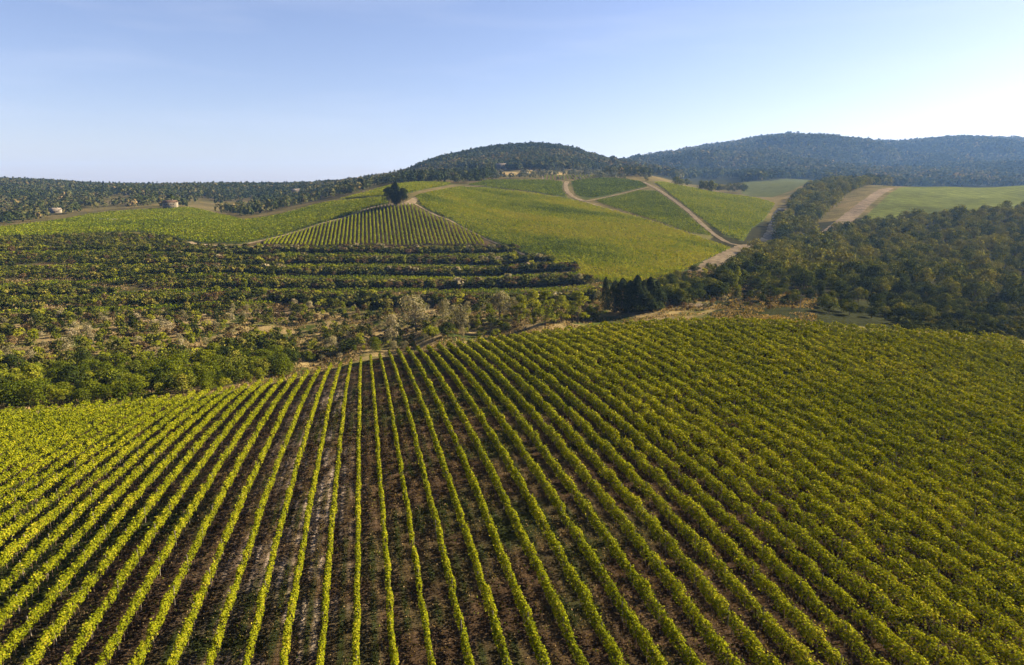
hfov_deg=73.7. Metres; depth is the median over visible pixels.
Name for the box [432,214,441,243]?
vine row
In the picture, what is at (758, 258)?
broadleaf tree
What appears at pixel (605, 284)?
cypress tree
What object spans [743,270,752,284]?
broadleaf tree
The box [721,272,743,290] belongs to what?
broadleaf tree
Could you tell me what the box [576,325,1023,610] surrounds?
vine row
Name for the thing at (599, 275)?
vine row
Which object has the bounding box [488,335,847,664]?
vine row
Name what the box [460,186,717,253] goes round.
vine row
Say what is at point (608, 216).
vine row
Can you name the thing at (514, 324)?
brown bush
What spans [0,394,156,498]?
vine row
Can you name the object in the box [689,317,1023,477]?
vine row
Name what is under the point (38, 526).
vine row
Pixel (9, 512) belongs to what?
vine row
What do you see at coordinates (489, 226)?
vine row
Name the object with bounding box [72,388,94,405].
bush
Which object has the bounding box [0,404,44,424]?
vine row
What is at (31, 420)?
vine row
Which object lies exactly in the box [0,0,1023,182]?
sky
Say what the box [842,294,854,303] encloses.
broadleaf tree
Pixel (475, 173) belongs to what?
crest wood
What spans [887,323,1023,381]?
vine row
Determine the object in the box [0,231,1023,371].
scrub
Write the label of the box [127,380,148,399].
bush
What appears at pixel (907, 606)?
vine row
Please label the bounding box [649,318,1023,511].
vine row
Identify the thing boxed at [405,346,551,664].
vine row
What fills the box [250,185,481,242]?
track
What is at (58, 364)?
bush
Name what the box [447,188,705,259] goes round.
vine row
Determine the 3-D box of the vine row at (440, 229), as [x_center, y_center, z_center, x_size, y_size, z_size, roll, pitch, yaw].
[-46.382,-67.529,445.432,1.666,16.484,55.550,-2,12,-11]
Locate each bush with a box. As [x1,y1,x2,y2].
[0,381,28,408]
[2,372,18,383]
[4,368,19,379]
[10,377,36,400]
[14,361,30,380]
[15,373,24,379]
[17,380,50,407]
[22,363,43,379]
[23,363,47,377]
[31,377,54,388]
[42,384,56,404]
[43,366,57,379]
[50,376,67,387]
[51,388,68,404]
[52,360,79,370]
[53,385,74,404]
[55,381,73,398]
[64,385,75,395]
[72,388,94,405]
[76,362,91,373]
[78,367,90,380]
[79,336,92,349]
[79,359,96,366]
[79,378,103,402]
[83,371,95,380]
[90,359,99,372]
[93,361,112,373]
[97,384,118,402]
[104,365,119,372]
[105,352,130,366]
[108,335,117,341]
[110,381,122,399]
[111,380,138,400]
[124,373,143,386]
[126,359,140,371]
[126,375,146,392]
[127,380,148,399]
[135,351,148,363]
[135,367,151,378]
[141,365,162,376]
[142,359,152,372]
[142,373,153,393]
[145,362,164,373]
[154,382,165,396]
[158,359,183,369]
[162,362,181,373]
[166,353,190,367]
[166,365,181,373]
[168,371,191,390]
[170,357,184,367]
[174,367,198,391]
[179,352,195,365]
[186,362,200,369]
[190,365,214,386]
[194,349,215,361]
[197,362,220,381]
[198,372,218,388]
[198,375,217,390]
[199,355,211,364]
[203,354,223,365]
[206,342,221,354]
[209,360,222,369]
[211,373,226,385]
[212,363,238,381]
[219,377,232,387]
[233,345,247,356]
[238,348,254,362]
[239,365,250,379]
[243,372,252,382]
[247,356,263,376]
[251,367,263,380]
[252,349,266,358]
[261,350,276,357]
[268,344,279,355]
[270,356,292,374]
[271,358,293,376]
[275,352,289,364]
[302,351,317,361]
[314,345,337,356]
[322,336,339,347]
[338,338,360,350]
[340,346,347,352]
[356,333,365,345]
[368,337,382,348]
[370,341,380,351]
[388,340,397,349]
[395,339,402,347]
[400,341,409,348]
[421,325,439,340]
[460,327,465,337]
[478,326,485,332]
[490,329,499,334]
[499,322,510,330]
[510,321,519,327]
[752,290,761,296]
[904,324,915,329]
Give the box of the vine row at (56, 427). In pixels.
[0,398,117,462]
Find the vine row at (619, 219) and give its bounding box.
[480,187,726,248]
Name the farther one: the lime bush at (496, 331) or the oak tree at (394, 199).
the oak tree at (394, 199)
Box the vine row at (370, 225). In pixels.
[369,207,371,243]
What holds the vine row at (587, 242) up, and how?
on the ground at (860, 202)
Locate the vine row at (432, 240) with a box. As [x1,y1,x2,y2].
[423,209,433,243]
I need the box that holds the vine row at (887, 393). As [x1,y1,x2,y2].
[701,316,1023,467]
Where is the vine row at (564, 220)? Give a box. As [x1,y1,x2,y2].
[452,187,711,255]
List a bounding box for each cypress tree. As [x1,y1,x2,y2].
[390,181,400,204]
[599,276,609,310]
[605,281,620,312]
[611,278,632,312]
[617,280,638,312]
[623,275,647,312]
[633,280,655,311]
[645,277,659,309]
[648,281,667,309]
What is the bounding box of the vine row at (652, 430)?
[509,333,930,664]
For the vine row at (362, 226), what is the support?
on the ground at (860, 202)
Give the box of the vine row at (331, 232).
[328,219,334,244]
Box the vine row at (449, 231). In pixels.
[445,218,454,243]
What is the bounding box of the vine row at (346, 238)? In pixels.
[345,216,348,243]
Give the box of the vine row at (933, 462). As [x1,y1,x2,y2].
[637,319,1023,524]
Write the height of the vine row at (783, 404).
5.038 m
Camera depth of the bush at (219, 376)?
162.44 m
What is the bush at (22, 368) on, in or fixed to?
on the ground at (860, 202)
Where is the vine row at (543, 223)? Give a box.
[444,189,699,261]
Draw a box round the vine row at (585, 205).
[531,193,629,214]
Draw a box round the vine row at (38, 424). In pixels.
[0,400,89,445]
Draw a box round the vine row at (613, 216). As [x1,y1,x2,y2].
[485,187,729,247]
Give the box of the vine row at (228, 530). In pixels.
[166,369,308,664]
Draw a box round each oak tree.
[381,186,390,202]
[388,183,400,204]
[390,191,401,203]
[398,188,407,203]
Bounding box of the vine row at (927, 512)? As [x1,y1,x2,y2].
[586,322,1023,593]
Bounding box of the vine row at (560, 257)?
[415,195,654,278]
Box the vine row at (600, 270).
[556,259,644,280]
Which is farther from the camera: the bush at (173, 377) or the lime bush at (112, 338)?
the lime bush at (112, 338)
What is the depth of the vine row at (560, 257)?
393.58 m
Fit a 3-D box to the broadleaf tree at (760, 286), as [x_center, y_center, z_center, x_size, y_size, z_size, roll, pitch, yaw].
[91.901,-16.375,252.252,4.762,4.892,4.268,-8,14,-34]
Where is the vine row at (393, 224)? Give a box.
[390,204,396,244]
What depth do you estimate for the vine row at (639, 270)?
385.90 m
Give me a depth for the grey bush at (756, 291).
237.65 m
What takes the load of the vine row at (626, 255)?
on the ground at (860, 202)
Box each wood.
[0,152,461,222]
[393,164,496,182]
[414,140,628,169]
[602,158,653,176]
[608,131,1023,185]
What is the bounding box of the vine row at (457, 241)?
[449,220,458,244]
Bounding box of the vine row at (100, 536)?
[0,381,247,664]
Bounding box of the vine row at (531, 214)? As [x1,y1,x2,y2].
[448,187,707,258]
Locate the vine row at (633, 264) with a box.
[426,193,672,271]
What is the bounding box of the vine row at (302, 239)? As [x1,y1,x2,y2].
[300,228,307,244]
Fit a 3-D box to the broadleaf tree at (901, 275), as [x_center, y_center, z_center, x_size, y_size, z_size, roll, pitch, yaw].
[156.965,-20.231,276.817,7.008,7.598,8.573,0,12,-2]
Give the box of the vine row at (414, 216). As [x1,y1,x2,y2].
[411,203,421,241]
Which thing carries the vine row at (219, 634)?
on the ground at (860, 202)
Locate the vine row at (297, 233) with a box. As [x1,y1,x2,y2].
[292,230,299,243]
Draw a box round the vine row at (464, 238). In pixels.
[458,224,466,242]
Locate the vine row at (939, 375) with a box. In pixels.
[793,317,1023,419]
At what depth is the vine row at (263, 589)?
64.59 m
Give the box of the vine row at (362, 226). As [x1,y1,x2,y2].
[362,210,363,243]
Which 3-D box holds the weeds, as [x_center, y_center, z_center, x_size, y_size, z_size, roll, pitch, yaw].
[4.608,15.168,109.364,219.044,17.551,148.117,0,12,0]
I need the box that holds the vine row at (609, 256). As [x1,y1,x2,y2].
[426,192,678,269]
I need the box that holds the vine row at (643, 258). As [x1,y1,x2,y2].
[433,190,688,267]
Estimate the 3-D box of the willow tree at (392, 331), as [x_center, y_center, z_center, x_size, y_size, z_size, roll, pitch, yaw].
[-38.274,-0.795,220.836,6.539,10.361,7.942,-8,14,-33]
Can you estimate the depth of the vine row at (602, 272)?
322.70 m
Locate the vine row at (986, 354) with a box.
[921,327,1023,372]
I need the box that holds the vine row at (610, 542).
[446,341,706,664]
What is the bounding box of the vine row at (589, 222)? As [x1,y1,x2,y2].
[456,186,714,254]
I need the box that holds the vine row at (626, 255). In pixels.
[432,191,687,268]
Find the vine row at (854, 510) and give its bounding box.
[554,327,1023,651]
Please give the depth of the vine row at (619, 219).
481.35 m
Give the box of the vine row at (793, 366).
[674,316,1023,488]
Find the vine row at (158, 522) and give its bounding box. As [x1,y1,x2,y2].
[58,377,272,664]
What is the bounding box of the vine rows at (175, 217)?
[0,174,774,313]
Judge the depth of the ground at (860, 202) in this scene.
72.84 m
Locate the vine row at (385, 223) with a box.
[383,204,387,242]
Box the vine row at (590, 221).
[458,186,717,253]
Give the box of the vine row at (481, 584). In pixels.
[396,348,511,664]
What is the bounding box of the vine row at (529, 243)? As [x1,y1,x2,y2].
[419,193,666,275]
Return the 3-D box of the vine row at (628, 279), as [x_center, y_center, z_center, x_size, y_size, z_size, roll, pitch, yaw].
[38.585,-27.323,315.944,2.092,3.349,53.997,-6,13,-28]
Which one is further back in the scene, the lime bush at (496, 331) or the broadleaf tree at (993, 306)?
the broadleaf tree at (993, 306)
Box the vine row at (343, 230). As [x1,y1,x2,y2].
[341,217,345,243]
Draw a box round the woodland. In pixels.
[672,175,1023,298]
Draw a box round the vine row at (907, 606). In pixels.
[531,330,1009,664]
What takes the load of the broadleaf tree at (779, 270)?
on the ground at (860, 202)
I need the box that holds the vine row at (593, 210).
[494,188,687,232]
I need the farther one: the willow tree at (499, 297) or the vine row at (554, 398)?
the willow tree at (499, 297)
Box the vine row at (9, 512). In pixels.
[0,393,181,530]
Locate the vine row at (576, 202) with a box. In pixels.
[538,193,619,211]
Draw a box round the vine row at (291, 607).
[279,360,342,664]
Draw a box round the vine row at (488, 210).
[439,190,694,264]
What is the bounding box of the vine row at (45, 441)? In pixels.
[0,396,130,473]
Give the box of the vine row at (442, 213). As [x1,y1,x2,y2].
[420,201,448,217]
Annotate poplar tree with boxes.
[473,315,481,327]
[481,303,496,321]
[510,294,528,322]
[523,289,540,317]
[530,290,555,323]
[554,295,570,322]
[564,290,590,322]
[586,305,596,318]
[731,266,741,288]
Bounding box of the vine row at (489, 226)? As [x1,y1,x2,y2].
[421,193,669,273]
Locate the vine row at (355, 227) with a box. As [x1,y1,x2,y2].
[353,213,356,242]
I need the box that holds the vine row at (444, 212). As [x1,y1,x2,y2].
[417,198,463,226]
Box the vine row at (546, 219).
[450,189,704,258]
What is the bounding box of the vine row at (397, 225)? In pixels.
[394,205,400,244]
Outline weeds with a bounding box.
[0,325,1023,664]
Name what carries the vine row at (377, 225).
on the ground at (860, 202)
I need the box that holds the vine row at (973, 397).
[780,317,1023,427]
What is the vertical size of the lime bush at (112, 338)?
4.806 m
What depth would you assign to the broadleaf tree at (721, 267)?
282.19 m
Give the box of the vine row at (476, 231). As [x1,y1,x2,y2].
[417,196,485,236]
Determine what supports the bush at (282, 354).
on the ground at (860, 202)
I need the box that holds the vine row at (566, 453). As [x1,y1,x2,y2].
[456,340,744,664]
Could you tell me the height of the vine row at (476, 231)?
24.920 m
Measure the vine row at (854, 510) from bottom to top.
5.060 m
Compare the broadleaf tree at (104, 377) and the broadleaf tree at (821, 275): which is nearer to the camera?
the broadleaf tree at (104, 377)
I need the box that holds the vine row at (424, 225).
[419,209,429,242]
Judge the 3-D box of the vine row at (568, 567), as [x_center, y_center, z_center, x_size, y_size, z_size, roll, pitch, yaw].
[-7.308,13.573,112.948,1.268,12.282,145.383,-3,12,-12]
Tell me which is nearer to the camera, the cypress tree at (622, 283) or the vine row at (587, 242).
the cypress tree at (622, 283)
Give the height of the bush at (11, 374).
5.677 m
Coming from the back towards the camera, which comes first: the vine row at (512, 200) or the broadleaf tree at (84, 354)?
the vine row at (512, 200)
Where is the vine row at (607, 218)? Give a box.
[478,187,726,250]
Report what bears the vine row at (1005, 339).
on the ground at (860, 202)
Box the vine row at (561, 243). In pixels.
[428,191,680,270]
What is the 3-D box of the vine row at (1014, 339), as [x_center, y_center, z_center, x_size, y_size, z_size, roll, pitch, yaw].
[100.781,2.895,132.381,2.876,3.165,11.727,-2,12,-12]
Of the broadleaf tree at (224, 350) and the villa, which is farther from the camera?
the villa
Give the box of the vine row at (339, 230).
[337,218,341,243]
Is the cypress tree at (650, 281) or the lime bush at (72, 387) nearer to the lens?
the lime bush at (72, 387)
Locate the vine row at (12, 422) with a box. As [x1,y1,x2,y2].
[0,404,57,430]
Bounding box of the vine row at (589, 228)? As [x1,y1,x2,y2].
[451,188,709,257]
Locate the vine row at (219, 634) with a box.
[204,365,320,664]
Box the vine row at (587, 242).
[435,190,689,266]
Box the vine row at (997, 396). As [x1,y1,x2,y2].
[815,319,1023,412]
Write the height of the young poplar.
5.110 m
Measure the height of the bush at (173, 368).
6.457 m
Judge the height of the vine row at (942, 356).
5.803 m
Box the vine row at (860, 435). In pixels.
[624,319,1023,539]
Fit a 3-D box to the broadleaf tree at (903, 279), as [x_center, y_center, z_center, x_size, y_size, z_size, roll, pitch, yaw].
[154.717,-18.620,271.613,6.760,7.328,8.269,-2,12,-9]
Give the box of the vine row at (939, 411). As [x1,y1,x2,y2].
[719,317,1023,459]
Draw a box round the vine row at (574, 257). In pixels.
[418,194,660,275]
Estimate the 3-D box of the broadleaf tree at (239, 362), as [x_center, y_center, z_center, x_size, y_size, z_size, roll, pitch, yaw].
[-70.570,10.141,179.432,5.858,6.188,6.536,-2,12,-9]
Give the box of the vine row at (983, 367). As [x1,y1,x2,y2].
[873,324,1023,387]
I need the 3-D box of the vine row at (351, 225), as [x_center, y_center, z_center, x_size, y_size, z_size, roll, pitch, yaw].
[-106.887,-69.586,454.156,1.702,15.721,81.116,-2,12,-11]
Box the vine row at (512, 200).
[462,186,718,252]
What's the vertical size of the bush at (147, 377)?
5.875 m
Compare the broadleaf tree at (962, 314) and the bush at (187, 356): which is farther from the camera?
the broadleaf tree at (962, 314)
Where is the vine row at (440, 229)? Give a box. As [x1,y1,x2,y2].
[436,216,445,243]
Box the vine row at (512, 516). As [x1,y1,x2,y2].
[416,346,588,664]
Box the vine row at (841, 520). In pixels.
[541,328,1023,664]
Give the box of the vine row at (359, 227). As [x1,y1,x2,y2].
[357,211,359,242]
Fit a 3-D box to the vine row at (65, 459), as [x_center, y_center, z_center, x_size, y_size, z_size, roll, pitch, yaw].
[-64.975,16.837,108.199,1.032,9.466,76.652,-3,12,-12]
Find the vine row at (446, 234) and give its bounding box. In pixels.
[440,217,449,242]
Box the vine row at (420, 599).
[378,351,435,664]
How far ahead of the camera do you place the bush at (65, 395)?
150.96 m
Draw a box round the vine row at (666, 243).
[455,187,712,256]
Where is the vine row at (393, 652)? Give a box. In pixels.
[369,353,398,664]
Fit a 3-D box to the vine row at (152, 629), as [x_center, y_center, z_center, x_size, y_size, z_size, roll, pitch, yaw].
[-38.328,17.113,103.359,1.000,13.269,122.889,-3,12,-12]
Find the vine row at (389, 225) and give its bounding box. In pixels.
[386,204,392,244]
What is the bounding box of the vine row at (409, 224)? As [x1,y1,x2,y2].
[404,203,412,244]
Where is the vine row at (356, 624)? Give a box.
[351,355,361,664]
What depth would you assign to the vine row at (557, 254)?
389.40 m
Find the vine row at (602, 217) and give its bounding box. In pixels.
[472,186,724,250]
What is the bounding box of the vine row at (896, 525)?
[564,325,1023,628]
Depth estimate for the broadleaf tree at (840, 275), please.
279.93 m
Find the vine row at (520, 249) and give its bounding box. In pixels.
[518,248,648,278]
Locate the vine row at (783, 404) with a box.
[611,322,1023,556]
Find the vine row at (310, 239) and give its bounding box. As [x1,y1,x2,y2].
[308,226,315,244]
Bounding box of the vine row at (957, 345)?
[911,328,1023,378]
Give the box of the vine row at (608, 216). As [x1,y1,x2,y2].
[483,187,729,249]
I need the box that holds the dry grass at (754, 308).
[0,266,817,411]
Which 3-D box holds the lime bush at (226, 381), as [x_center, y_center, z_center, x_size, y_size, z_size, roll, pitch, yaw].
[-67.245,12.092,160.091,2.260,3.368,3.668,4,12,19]
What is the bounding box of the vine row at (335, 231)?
[332,219,337,243]
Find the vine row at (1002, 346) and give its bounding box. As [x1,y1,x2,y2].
[965,332,1023,359]
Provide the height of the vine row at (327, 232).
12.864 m
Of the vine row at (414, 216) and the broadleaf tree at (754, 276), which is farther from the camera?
the vine row at (414, 216)
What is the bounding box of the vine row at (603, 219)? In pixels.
[471,187,721,250]
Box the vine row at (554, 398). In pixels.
[476,336,822,664]
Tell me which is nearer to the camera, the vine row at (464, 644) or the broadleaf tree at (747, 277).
the vine row at (464, 644)
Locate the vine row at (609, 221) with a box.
[470,186,724,250]
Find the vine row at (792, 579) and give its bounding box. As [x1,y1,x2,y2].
[497,334,890,664]
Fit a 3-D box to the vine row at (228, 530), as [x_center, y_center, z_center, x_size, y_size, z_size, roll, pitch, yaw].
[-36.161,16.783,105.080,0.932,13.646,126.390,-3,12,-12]
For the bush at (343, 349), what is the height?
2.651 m
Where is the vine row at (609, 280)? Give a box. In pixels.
[590,274,619,281]
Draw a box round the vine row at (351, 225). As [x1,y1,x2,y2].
[349,215,352,243]
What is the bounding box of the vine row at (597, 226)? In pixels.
[455,186,713,255]
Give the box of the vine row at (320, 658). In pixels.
[315,357,352,664]
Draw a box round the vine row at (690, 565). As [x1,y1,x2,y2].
[467,338,781,664]
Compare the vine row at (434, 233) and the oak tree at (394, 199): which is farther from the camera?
the oak tree at (394, 199)
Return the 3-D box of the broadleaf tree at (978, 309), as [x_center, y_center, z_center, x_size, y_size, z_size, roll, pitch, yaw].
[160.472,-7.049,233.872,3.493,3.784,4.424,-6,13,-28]
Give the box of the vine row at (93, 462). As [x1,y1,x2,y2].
[0,390,195,548]
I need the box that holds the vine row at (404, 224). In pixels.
[400,203,409,244]
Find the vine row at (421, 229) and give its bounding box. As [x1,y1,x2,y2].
[415,205,425,243]
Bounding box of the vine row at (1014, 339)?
[1006,335,1023,344]
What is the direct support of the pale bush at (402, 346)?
on the ground at (860, 202)
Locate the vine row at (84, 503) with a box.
[0,386,222,596]
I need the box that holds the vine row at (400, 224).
[397,205,404,244]
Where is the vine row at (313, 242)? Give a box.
[312,224,318,245]
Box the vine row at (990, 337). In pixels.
[979,330,1023,354]
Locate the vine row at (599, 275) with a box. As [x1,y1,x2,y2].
[576,271,627,281]
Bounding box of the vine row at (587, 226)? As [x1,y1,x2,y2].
[451,187,708,256]
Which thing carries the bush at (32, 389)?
on the ground at (860, 202)
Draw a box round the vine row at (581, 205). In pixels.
[522,191,638,216]
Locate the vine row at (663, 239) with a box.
[457,186,715,253]
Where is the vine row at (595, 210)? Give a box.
[503,189,674,228]
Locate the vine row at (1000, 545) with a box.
[599,321,1023,568]
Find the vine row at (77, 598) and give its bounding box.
[22,378,261,664]
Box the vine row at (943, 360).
[846,323,1023,401]
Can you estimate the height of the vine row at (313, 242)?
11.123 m
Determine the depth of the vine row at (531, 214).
440.59 m
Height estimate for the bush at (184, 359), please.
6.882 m
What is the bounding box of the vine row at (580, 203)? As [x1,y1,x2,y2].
[550,195,607,208]
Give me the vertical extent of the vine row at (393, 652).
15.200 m
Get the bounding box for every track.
[113,310,308,323]
[186,241,394,247]
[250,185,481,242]
[413,203,592,282]
[564,181,584,200]
[587,187,647,200]
[643,182,743,245]
[665,302,713,306]
[688,243,759,271]
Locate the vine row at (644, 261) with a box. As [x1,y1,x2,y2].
[430,191,684,269]
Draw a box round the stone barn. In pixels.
[162,199,177,207]
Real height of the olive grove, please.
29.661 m
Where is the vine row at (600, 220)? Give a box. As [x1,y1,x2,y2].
[466,186,721,251]
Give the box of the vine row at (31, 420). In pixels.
[0,401,74,437]
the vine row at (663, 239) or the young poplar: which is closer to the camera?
the young poplar
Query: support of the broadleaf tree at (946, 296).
on the ground at (860, 202)
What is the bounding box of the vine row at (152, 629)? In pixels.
[128,371,296,664]
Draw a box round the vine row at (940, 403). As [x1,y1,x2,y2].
[733,315,1023,450]
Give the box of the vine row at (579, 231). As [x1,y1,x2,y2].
[444,189,701,260]
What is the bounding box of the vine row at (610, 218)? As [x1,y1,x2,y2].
[479,187,727,248]
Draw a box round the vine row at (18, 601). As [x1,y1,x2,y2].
[0,383,234,633]
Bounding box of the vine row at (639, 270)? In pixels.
[419,194,663,275]
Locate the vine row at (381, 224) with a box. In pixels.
[379,204,383,242]
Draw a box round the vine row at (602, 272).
[549,260,634,278]
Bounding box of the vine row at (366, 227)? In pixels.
[365,208,367,243]
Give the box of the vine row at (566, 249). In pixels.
[425,193,671,273]
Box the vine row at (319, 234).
[316,222,322,245]
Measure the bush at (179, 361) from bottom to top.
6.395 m
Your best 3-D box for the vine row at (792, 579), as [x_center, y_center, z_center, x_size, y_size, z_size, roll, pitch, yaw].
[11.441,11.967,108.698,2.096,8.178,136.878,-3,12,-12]
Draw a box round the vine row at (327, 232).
[325,220,330,243]
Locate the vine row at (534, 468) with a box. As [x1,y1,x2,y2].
[436,342,667,664]
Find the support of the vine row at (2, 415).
on the ground at (860, 202)
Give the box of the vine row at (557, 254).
[417,195,659,278]
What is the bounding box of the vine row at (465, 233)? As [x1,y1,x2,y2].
[463,227,471,243]
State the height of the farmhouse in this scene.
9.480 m
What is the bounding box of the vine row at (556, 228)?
[442,189,697,262]
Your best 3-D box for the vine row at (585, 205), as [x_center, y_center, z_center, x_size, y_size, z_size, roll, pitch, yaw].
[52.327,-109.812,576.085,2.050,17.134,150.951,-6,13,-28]
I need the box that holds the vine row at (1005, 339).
[989,332,1023,348]
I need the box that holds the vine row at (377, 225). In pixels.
[376,205,379,242]
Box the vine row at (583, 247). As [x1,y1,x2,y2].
[430,192,684,269]
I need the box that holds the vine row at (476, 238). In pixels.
[472,230,479,243]
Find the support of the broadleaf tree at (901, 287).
on the ground at (860, 202)
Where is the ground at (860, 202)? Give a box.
[0,138,1023,664]
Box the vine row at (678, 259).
[438,189,694,263]
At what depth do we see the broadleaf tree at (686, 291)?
233.26 m
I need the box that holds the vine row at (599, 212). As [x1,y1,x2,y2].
[488,187,699,237]
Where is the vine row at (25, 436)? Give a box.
[0,399,102,452]
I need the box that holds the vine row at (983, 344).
[946,330,1023,361]
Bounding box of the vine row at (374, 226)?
[373,206,375,243]
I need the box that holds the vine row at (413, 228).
[407,203,417,243]
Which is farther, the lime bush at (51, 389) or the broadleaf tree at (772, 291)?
the broadleaf tree at (772, 291)
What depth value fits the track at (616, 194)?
657.14 m
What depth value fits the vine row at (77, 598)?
64.82 m
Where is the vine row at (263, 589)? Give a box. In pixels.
[242,362,332,664]
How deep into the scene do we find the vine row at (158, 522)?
65.76 m
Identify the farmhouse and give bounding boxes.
[48,207,61,213]
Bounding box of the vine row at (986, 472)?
[662,317,1023,501]
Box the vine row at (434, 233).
[427,211,437,243]
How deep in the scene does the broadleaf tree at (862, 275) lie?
274.32 m
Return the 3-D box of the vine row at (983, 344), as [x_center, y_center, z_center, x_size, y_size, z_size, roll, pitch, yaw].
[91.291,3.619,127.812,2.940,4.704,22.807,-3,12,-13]
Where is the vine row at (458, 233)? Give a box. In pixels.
[453,223,462,243]
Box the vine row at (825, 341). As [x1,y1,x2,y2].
[765,319,1023,437]
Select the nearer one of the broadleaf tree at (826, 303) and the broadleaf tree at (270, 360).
the broadleaf tree at (270, 360)
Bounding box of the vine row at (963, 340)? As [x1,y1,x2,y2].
[934,329,1023,369]
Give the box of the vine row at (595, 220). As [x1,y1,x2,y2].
[464,186,721,252]
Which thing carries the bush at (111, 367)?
on the ground at (860, 202)
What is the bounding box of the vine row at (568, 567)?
[426,345,628,664]
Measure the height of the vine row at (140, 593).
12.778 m
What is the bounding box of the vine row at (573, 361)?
[520,331,972,664]
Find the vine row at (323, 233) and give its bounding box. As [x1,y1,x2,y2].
[320,221,326,244]
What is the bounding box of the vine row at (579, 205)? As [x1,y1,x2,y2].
[514,190,646,219]
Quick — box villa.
[496,163,505,168]
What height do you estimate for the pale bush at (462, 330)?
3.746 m
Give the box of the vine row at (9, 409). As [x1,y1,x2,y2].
[0,405,13,414]
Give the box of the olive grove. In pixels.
[420,165,651,180]
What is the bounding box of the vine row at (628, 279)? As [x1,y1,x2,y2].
[568,267,630,280]
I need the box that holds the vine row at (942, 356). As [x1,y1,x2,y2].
[865,323,1023,395]
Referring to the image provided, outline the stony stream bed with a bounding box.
[760,208,784,242]
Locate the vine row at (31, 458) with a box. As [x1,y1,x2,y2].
[0,395,143,486]
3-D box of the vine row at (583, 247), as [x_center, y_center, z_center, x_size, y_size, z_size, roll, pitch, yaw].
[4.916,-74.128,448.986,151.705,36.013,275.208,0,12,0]
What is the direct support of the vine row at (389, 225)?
on the ground at (860, 202)
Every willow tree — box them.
[383,314,402,339]
[397,295,429,326]
[437,298,452,322]
[445,304,471,328]
[486,290,512,319]
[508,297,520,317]
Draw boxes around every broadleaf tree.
[0,353,25,369]
[0,363,7,371]
[0,368,16,387]
[14,386,44,404]
[41,359,61,370]
[54,364,89,393]
[72,351,95,365]
[87,362,101,373]
[90,369,121,391]
[112,372,131,388]
[124,362,145,373]
[148,370,174,394]
[165,347,187,357]
[167,372,197,393]
[215,346,232,356]
[216,356,234,367]
[217,363,243,383]
[221,348,248,364]
[232,359,251,378]
[244,358,272,376]
[263,355,280,372]
[267,339,276,345]
[274,348,301,364]
[438,322,455,336]
[657,276,668,284]
[661,284,675,289]
[663,273,675,279]
[665,291,678,302]
[670,288,687,303]
[671,269,681,276]
[673,288,691,304]
[678,281,688,288]
[680,276,688,281]
[684,287,698,301]
[689,264,698,270]
[691,283,705,299]
[692,282,708,292]
[703,277,715,285]
[707,272,716,278]
[709,280,730,293]
[711,286,727,297]
[712,266,732,272]
[713,267,733,278]
[715,263,735,273]
[717,269,732,280]
[720,261,736,267]
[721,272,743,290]
[729,286,741,295]
[732,259,753,270]
[734,270,750,286]
[743,252,768,267]
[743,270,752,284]
[746,265,764,279]
[746,290,754,297]
[749,272,767,281]
[749,277,765,289]
[752,266,768,277]
[755,281,766,292]
[755,293,764,300]
[756,270,774,288]
[761,260,786,277]
[761,285,780,298]
[769,267,790,279]
[771,280,785,288]
[776,274,790,288]
[777,285,787,293]
[784,264,809,284]
[785,275,795,287]
[787,289,800,297]
[788,291,801,302]
[791,262,807,271]
[792,268,816,289]
[799,289,806,296]
[804,290,816,298]
[811,267,834,283]
[816,262,837,273]
[816,286,825,294]
[817,293,831,300]
[818,296,840,312]
[824,273,845,290]
[827,291,839,298]
[829,282,848,299]
[831,270,847,279]
[832,280,851,291]
[838,299,848,311]
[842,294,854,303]
[842,301,857,314]
[845,261,865,274]
[845,274,859,289]
[849,285,864,298]
[849,287,870,300]
[850,277,879,294]
[854,273,865,285]
[857,305,867,312]
[861,265,890,278]
[865,307,878,317]
[866,293,885,309]
[872,276,892,291]
[877,306,891,315]
[881,291,895,299]
[884,275,899,286]
[888,282,895,290]
[890,298,908,309]
[890,302,909,311]
[891,276,910,287]
[891,281,910,293]
[892,273,909,283]
[898,307,917,315]
[901,291,920,300]
[913,305,935,317]
[914,286,937,298]
[918,304,936,311]
[927,299,938,307]
[935,293,953,300]
[936,279,962,298]
[936,301,958,310]
[941,280,970,296]
[941,305,954,312]
[941,313,948,319]
[955,309,972,319]
[959,282,990,301]
[976,306,985,312]
[977,314,998,325]
[982,302,1007,315]
[997,314,1009,320]
[998,288,1021,302]
[999,303,1009,311]
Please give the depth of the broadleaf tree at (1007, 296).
256.88 m
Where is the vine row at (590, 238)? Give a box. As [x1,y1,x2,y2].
[440,189,697,263]
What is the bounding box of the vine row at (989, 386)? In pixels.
[832,320,1023,404]
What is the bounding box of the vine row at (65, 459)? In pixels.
[0,392,169,512]
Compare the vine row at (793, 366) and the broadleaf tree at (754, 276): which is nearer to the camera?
the vine row at (793, 366)
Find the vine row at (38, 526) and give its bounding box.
[0,387,209,573]
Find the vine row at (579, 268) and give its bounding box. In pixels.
[554,261,633,280]
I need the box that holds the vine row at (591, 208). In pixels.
[508,189,662,224]
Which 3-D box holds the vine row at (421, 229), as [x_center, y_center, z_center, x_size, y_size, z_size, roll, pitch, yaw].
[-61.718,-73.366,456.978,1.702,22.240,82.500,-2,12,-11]
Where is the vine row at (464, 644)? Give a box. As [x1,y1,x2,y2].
[387,350,474,664]
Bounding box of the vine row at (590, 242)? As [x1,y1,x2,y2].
[437,190,690,264]
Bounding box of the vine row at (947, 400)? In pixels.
[748,317,1023,441]
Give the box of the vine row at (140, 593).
[94,374,284,664]
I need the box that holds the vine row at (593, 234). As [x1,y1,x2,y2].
[446,188,702,259]
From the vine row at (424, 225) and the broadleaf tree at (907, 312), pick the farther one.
the vine row at (424, 225)
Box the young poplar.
[531,313,537,324]
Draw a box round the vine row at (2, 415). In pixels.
[0,406,27,418]

